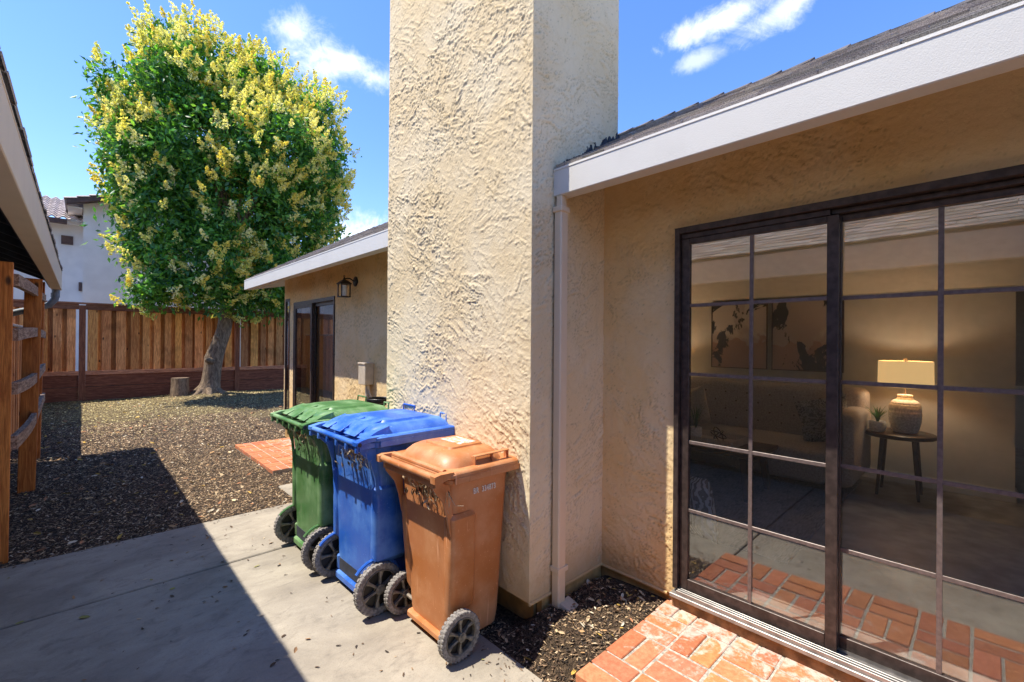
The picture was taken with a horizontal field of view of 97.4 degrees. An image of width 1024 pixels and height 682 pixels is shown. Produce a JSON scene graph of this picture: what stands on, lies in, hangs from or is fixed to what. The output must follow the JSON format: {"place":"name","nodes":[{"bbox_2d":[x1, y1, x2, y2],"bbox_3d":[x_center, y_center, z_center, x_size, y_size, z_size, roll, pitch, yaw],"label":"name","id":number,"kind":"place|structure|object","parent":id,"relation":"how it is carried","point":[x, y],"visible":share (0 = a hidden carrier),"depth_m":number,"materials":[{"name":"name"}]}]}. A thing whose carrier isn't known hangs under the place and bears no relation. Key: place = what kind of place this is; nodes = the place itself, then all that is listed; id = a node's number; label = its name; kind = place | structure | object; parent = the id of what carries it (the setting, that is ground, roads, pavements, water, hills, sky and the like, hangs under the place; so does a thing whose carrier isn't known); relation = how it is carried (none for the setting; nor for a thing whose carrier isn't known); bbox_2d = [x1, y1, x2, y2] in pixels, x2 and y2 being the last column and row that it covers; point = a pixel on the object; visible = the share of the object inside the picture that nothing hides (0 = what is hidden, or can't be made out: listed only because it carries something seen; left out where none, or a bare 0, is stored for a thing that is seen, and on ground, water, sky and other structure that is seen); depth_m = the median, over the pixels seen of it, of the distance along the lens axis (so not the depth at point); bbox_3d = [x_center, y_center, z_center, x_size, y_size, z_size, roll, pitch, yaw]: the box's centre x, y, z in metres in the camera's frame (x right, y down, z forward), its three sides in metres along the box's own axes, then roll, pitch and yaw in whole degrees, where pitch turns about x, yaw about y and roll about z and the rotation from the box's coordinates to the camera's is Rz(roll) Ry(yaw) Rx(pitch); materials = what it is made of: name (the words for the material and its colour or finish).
{"place":"outdoors","nodes":[
{"label":"outdoors","id":0,"kind":"place"},
{"bbox_2d":[43,378,272,548],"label":"ground","id":1,"kind":"structure","parent":0,"point":[162,383],"depth_m":16.62,"materials":[{"name":"soil"}]},
{"bbox_2d":[13,194,282,370],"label":"neighbour house","id":2,"kind":"structure","parent":1,"relation":"on","point":[91,273],"depth_m":15.62,"materials":[{"name":"paint"}]},
{"bbox_2d":[119,234,139,263],"bbox_3d":[-13.370,-3.255,16.219,1.170,1.020,0.050,1,0,-44],"label":"window","id":3,"kind":"structure","parent":2,"relation":"in","point":[120,255],"depth_m":15.85,"materials":[{"name":"grey glass"}]},
{"bbox_2d":[576,599,839,681],"bbox_3d":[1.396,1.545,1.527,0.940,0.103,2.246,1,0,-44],"label":"brick patio","id":4,"kind":"structure","parent":1,"relation":"on","point":[708,653],"depth_m":2.12,"materials":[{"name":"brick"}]},
{"bbox_2d":[0,503,543,681],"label":"concrete path","id":5,"kind":"structure","parent":0,"point":[52,637],"depth_m":2.55,"materials":[{"name":"grey concrete"}]},
{"bbox_2d":[16,526,483,680],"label":"path leaves","id":6,"kind":"object","parent":5,"relation":"on","point":[87,616],"visible":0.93,"depth_m":2.58,"materials":[{"name":"brown plant"}]},
{"bbox_2d":[5,503,545,681],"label":"path debris","id":7,"kind":"object","parent":5,"relation":"on","point":[290,592],"visible":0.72,"depth_m":2.59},
{"bbox_2d":[270,395,389,571],"bbox_3d":[-1.382,1.031,3.491,0.718,1.131,0.724,1,0,-44],"label":"wheelie bin","id":8,"kind":"object","parent":5,"relation":"on","point":[304,521],"visible":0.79,"depth_m":3.31,"materials":[{"name":"green plastic"}]},
{"bbox_2d":[283,425,316,450],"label":"caught leaves","id":9,"kind":"object","parent":8,"relation":"attached to","point":[298,435],"visible":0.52,"depth_m":3.26,"materials":[{"name":"brown plant"}]},
{"bbox_2d":[308,403,454,616],"bbox_3d":[-0.856,1.034,2.989,0.718,1.131,0.724,1,0,-45],"label":"wheelie bin","id":10,"kind":"object","parent":5,"relation":"on","point":[359,551],"visible":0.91,"depth_m":2.76,"materials":[{"name":"blue plastic"}]},
{"bbox_2d":[335,445,371,471],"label":"caught leaves","id":11,"kind":"object","parent":10,"relation":"hanging from","point":[357,457],"visible":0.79,"depth_m":2.67,"materials":[{"name":"brown plant"}]},
{"bbox_2d":[376,435,519,663],"bbox_3d":[-0.365,1.084,2.540,0.572,1.035,0.606,1,0,-44],"label":"wheelie bin","id":12,"kind":"object","parent":5,"relation":"on","point":[442,589],"visible":1,"depth_m":2.40,"materials":[{"name":"brown plastic"}]},
{"bbox_2d":[402,476,454,513],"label":"caught leaves","id":13,"kind":"object","parent":12,"relation":"attached to","point":[425,488],"visible":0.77,"depth_m":2.36,"materials":[{"name":"brown plant"}]},
{"bbox_2d":[0,389,666,681],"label":"mulch bed","id":14,"kind":"object","parent":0,"point":[507,616],"visible":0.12,"depth_m":4.55,"materials":[{"name":"brown wood"}]},
{"bbox_2d":[10,324,22,451],"bbox_3d":[-9.193,0.699,8.540,0.120,1.900,7.415,1,0,-44],"label":"side fence","id":15,"kind":"object","parent":14,"relation":"on","point":[16,374],"visible":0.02,"depth_m":6.77,"materials":[{"name":"brown wood"}]},
{"bbox_2d":[0,261,45,563],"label":"rail fence","id":16,"kind":"object","parent":14,"relation":"on","point":[24,439],"visible":0.9,"depth_m":3.88,"materials":[{"name":"orange wood"}]},
{"bbox_2d":[0,48,62,315],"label":"neighbour garage","id":17,"kind":"structure","parent":14,"relation":"on","point":[28,243],"depth_m":2.64,"materials":[{"name":"beige paint"}]},
{"bbox_2d":[13,299,284,402],"bbox_3d":[-9.929,0.332,12.955,10.680,2.645,0.150,1,0,-44],"label":"board fence","id":18,"kind":"object","parent":14,"relation":"on","point":[126,348],"visible":0.55,"depth_m":12.56,"materials":[{"name":"brown wood"}]},
{"bbox_2d":[16,389,283,453],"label":"fallen blossom litter","id":19,"kind":"object","parent":14,"relation":"on","point":[145,415],"visible":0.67,"depth_m":10.48,"materials":[{"name":"plant"}]},
{"bbox_2d":[170,377,189,396],"bbox_3d":[-9.195,1.314,12.474,0.428,0.590,0.427,0,0,2],"label":"tree stump","id":20,"kind":"object","parent":14,"relation":"on","point":[179,386],"visible":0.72,"depth_m":12.31,"materials":[{"name":"wood"}]},
{"bbox_2d":[70,0,361,394],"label":"blossoming tree","id":21,"kind":"object","parent":14,"relation":"on","point":[154,143],"visible":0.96,"depth_m":11.54,"materials":[{"name":"green plant"}]},
{"bbox_2d":[235,438,294,474],"bbox_3d":[-3.213,1.579,6.340,0.812,0.053,1.837,1,0,-44],"label":"brick landing","id":22,"kind":"object","parent":14,"relation":"on","point":[246,449],"visible":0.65,"depth_m":6.27,"materials":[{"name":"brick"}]},
{"bbox_2d":[279,483,291,496],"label":"paving slab","id":23,"kind":"structure","parent":14,"relation":"on","point":[287,488],"depth_m":4.85,"materials":[{"name":"concrete"}]},
{"bbox_2d":[10,394,654,679],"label":"dry leaves","id":24,"kind":"object","parent":14,"relation":"on","point":[503,637],"visible":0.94,"depth_m":4.22,"materials":[{"name":"brown plant"}]},
{"bbox_2d":[559,596,578,612],"bbox_3d":[0.332,1.505,2.546,0.098,0.059,0.118,0,0,36],"label":"splash block","id":25,"kind":"object","parent":14,"relation":"on","point":[568,602],"depth_m":2.54,"materials":[{"name":"beige paint"}]},
{"bbox_2d":[244,0,1023,681],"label":"stucco house","id":26,"kind":"structure","parent":14,"relation":"on","point":[546,264],"depth_m":2.69,"materials":[{"name":"paint"}]},
{"bbox_2d":[284,299,289,409],"bbox_3d":[-3.694,0.262,7.423,0.032,1.911,0.231,1,0,-44],"label":"sidelight window","id":27,"kind":"structure","parent":26,"relation":"in","point":[286,300],"depth_m":7.48,"materials":[{"name":"metal"}]},
{"bbox_2d":[293,296,334,405],"bbox_3d":[-2.905,0.449,6.632,0.130,2.110,1.600,1,0,-44],"label":"patio door","id":28,"kind":"structure","parent":26,"relation":"in","point":[297,306],"depth_m":6.67,"materials":[{"name":"brown metal"}]},
{"bbox_2d":[336,275,357,297],"bbox_3d":[-2.013,-0.667,5.500,0.219,0.270,0.140,1,0,-44],"label":"wall lantern","id":29,"kind":"object","parent":26,"relation":"attached to","point":[344,282],"depth_m":5.46,"materials":[{"name":"black metal"}]},
{"bbox_2d":[358,362,373,397],"bbox_3d":[-1.698,0.813,5.227,0.117,1.125,0.206,1,0,-44],"label":"utility box","id":30,"kind":"object","parent":26,"relation":"attached to","point":[366,374],"visible":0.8,"depth_m":5.19,"materials":[{"name":"beige paint"}]},
{"bbox_2d":[711,299,767,369],"bbox_3d":[2.899,-0.082,5.761,0.030,0.860,0.675,1,0,-44],"label":"wall art","id":31,"kind":"object","parent":26,"relation":"attached to","point":[729,336],"depth_m":5.76,"materials":[{"name":"brown paper"}]},
{"bbox_2d":[690,459,862,563],"bbox_3d":[1.887,1.436,4.653,2.620,0.011,2.390,1,0,-44],"label":"area rug","id":32,"kind":"object","parent":26,"relation":"on","point":[792,508],"visible":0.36,"depth_m":3.84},
{"bbox_2d":[690,476,717,544],"bbox_3d":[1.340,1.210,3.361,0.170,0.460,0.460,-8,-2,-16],"label":"armchair","id":33,"kind":"object","parent":32,"relation":"on","point":[701,497],"visible":0.49,"depth_m":3.17,"materials":[{"name":"grey fabric"}]},
{"bbox_2d":[690,435,778,502],"bbox_3d":[1.912,1.218,4.572,0.660,0.432,1.240,1,0,-44],"label":"coffee table","id":34,"kind":"object","parent":32,"relation":"on","point":[761,448],"visible":0.41,"depth_m":4.17,"materials":[{"name":"brown wood"}]},
{"bbox_2d":[690,429,748,447],"bbox_3d":[1.969,0.967,4.515,0.410,0.069,0.624,1,0,-44],"label":"serving tray","id":35,"kind":"object","parent":34,"relation":"on","point":[737,441],"visible":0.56,"depth_m":4.39,"materials":[{"name":"beige paint"}]},
{"bbox_2d":[710,427,726,440],"bbox_3d":[2.016,0.915,4.394,0.150,0.148,0.150,1,0,-44],"label":"knot ornament","id":36,"kind":"object","parent":35,"relation":"in","point":[715,435],"visible":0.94,"depth_m":4.37,"materials":[{"name":"black metal"}]},
{"bbox_2d":[690,377,870,487],"bbox_3d":[2.674,0.962,5.008,1.100,0.975,1.980,1,0,-44],"label":"sofa","id":37,"kind":"object","parent":32,"relation":"on","point":[776,419],"visible":0.56,"depth_m":4.82,"materials":[{"name":"fabric"}]},
{"bbox_2d":[691,385,711,424],"bbox_3d":[2.190,0.792,5.444,0.140,0.460,0.460,1,-15,-24],"label":"cushion","id":38,"kind":"object","parent":37,"relation":"on","point":[698,396],"visible":0.5,"depth_m":5.29,"materials":[{"name":"brown fabric"}]},
{"bbox_2d":[794,394,846,441],"bbox_3d":[3.152,0.797,4.538,0.460,0.460,0.140,-12,-5,21],"label":"cushion","id":39,"kind":"object","parent":37,"relation":"on","point":[812,415],"visible":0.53,"depth_m":4.52,"materials":[{"name":"fabric"}]},
{"bbox_2d":[771,300,843,372],"bbox_3d":[3.413,-0.069,5.222,0.030,0.840,0.715,1,0,-44],"label":"wall art","id":40,"kind":"object","parent":26,"relation":"attached to","point":[798,336],"depth_m":5.26,"materials":[{"name":"brown paper"}]},
{"bbox_2d":[669,164,1023,681],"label":"sliding door","id":41,"kind":"structure","parent":26,"relation":"in","point":[841,657],"depth_m":2.04,"materials":[{"name":"brown metal"}]},
{"bbox_2d":[866,427,936,502],"bbox_3d":[3.677,1.161,4.274,0.530,0.591,0.530,1,0,-44],"label":"side table","id":42,"kind":"object","parent":26,"relation":"on","point":[891,434],"visible":0.77,"depth_m":4.21,"materials":[{"name":"brown wood"}]},
{"bbox_2d":[867,406,886,431],"bbox_3d":[3.506,0.742,4.312,0.262,0.245,0.237,1,0,-44],"label":"potted plant","id":43,"kind":"object","parent":42,"relation":"on","point":[877,425],"visible":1,"depth_m":4.29,"materials":[{"name":"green plant"}]},
{"bbox_2d":[877,358,934,433],"bbox_3d":[3.743,0.516,4.285,0.410,0.699,0.410,1,0,-44],"label":"table lamp","id":44,"kind":"object","parent":42,"relation":"on","point":[905,413],"visible":0.98,"depth_m":4.18,"materials":[{"name":"ceramic"}]},
{"bbox_3d":[-1.388,1.161,4.710,0.277,1.050,0.277,1,0,-44],"label":"hose stand","id":45,"kind":"object","parent":14,"relation":"on","visible":0},
{"bbox_2d":[366,396,386,402],"bbox_3d":[-1.384,0.615,4.711,0.283,0.048,0.280,1,0,-44],"label":"garden hose","id":46,"kind":"object","parent":45,"relation":"on","point":[381,399],"visible":0.62,"depth_m":4.59,"materials":[{"name":"black rubber"}]},
{"bbox_2d":[0,0,964,243],"label":"sky","id":47,"kind":"structure","parent":0,"point":[674,55],"materials":[{"name":"blue"}]},
{"bbox_2d":[691,404,705,436],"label":"potted grass","id":48,"kind":"object","parent":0,"point":[696,430],"depth_m":4.62,"materials":[{"name":"ceramic"}]}
]}

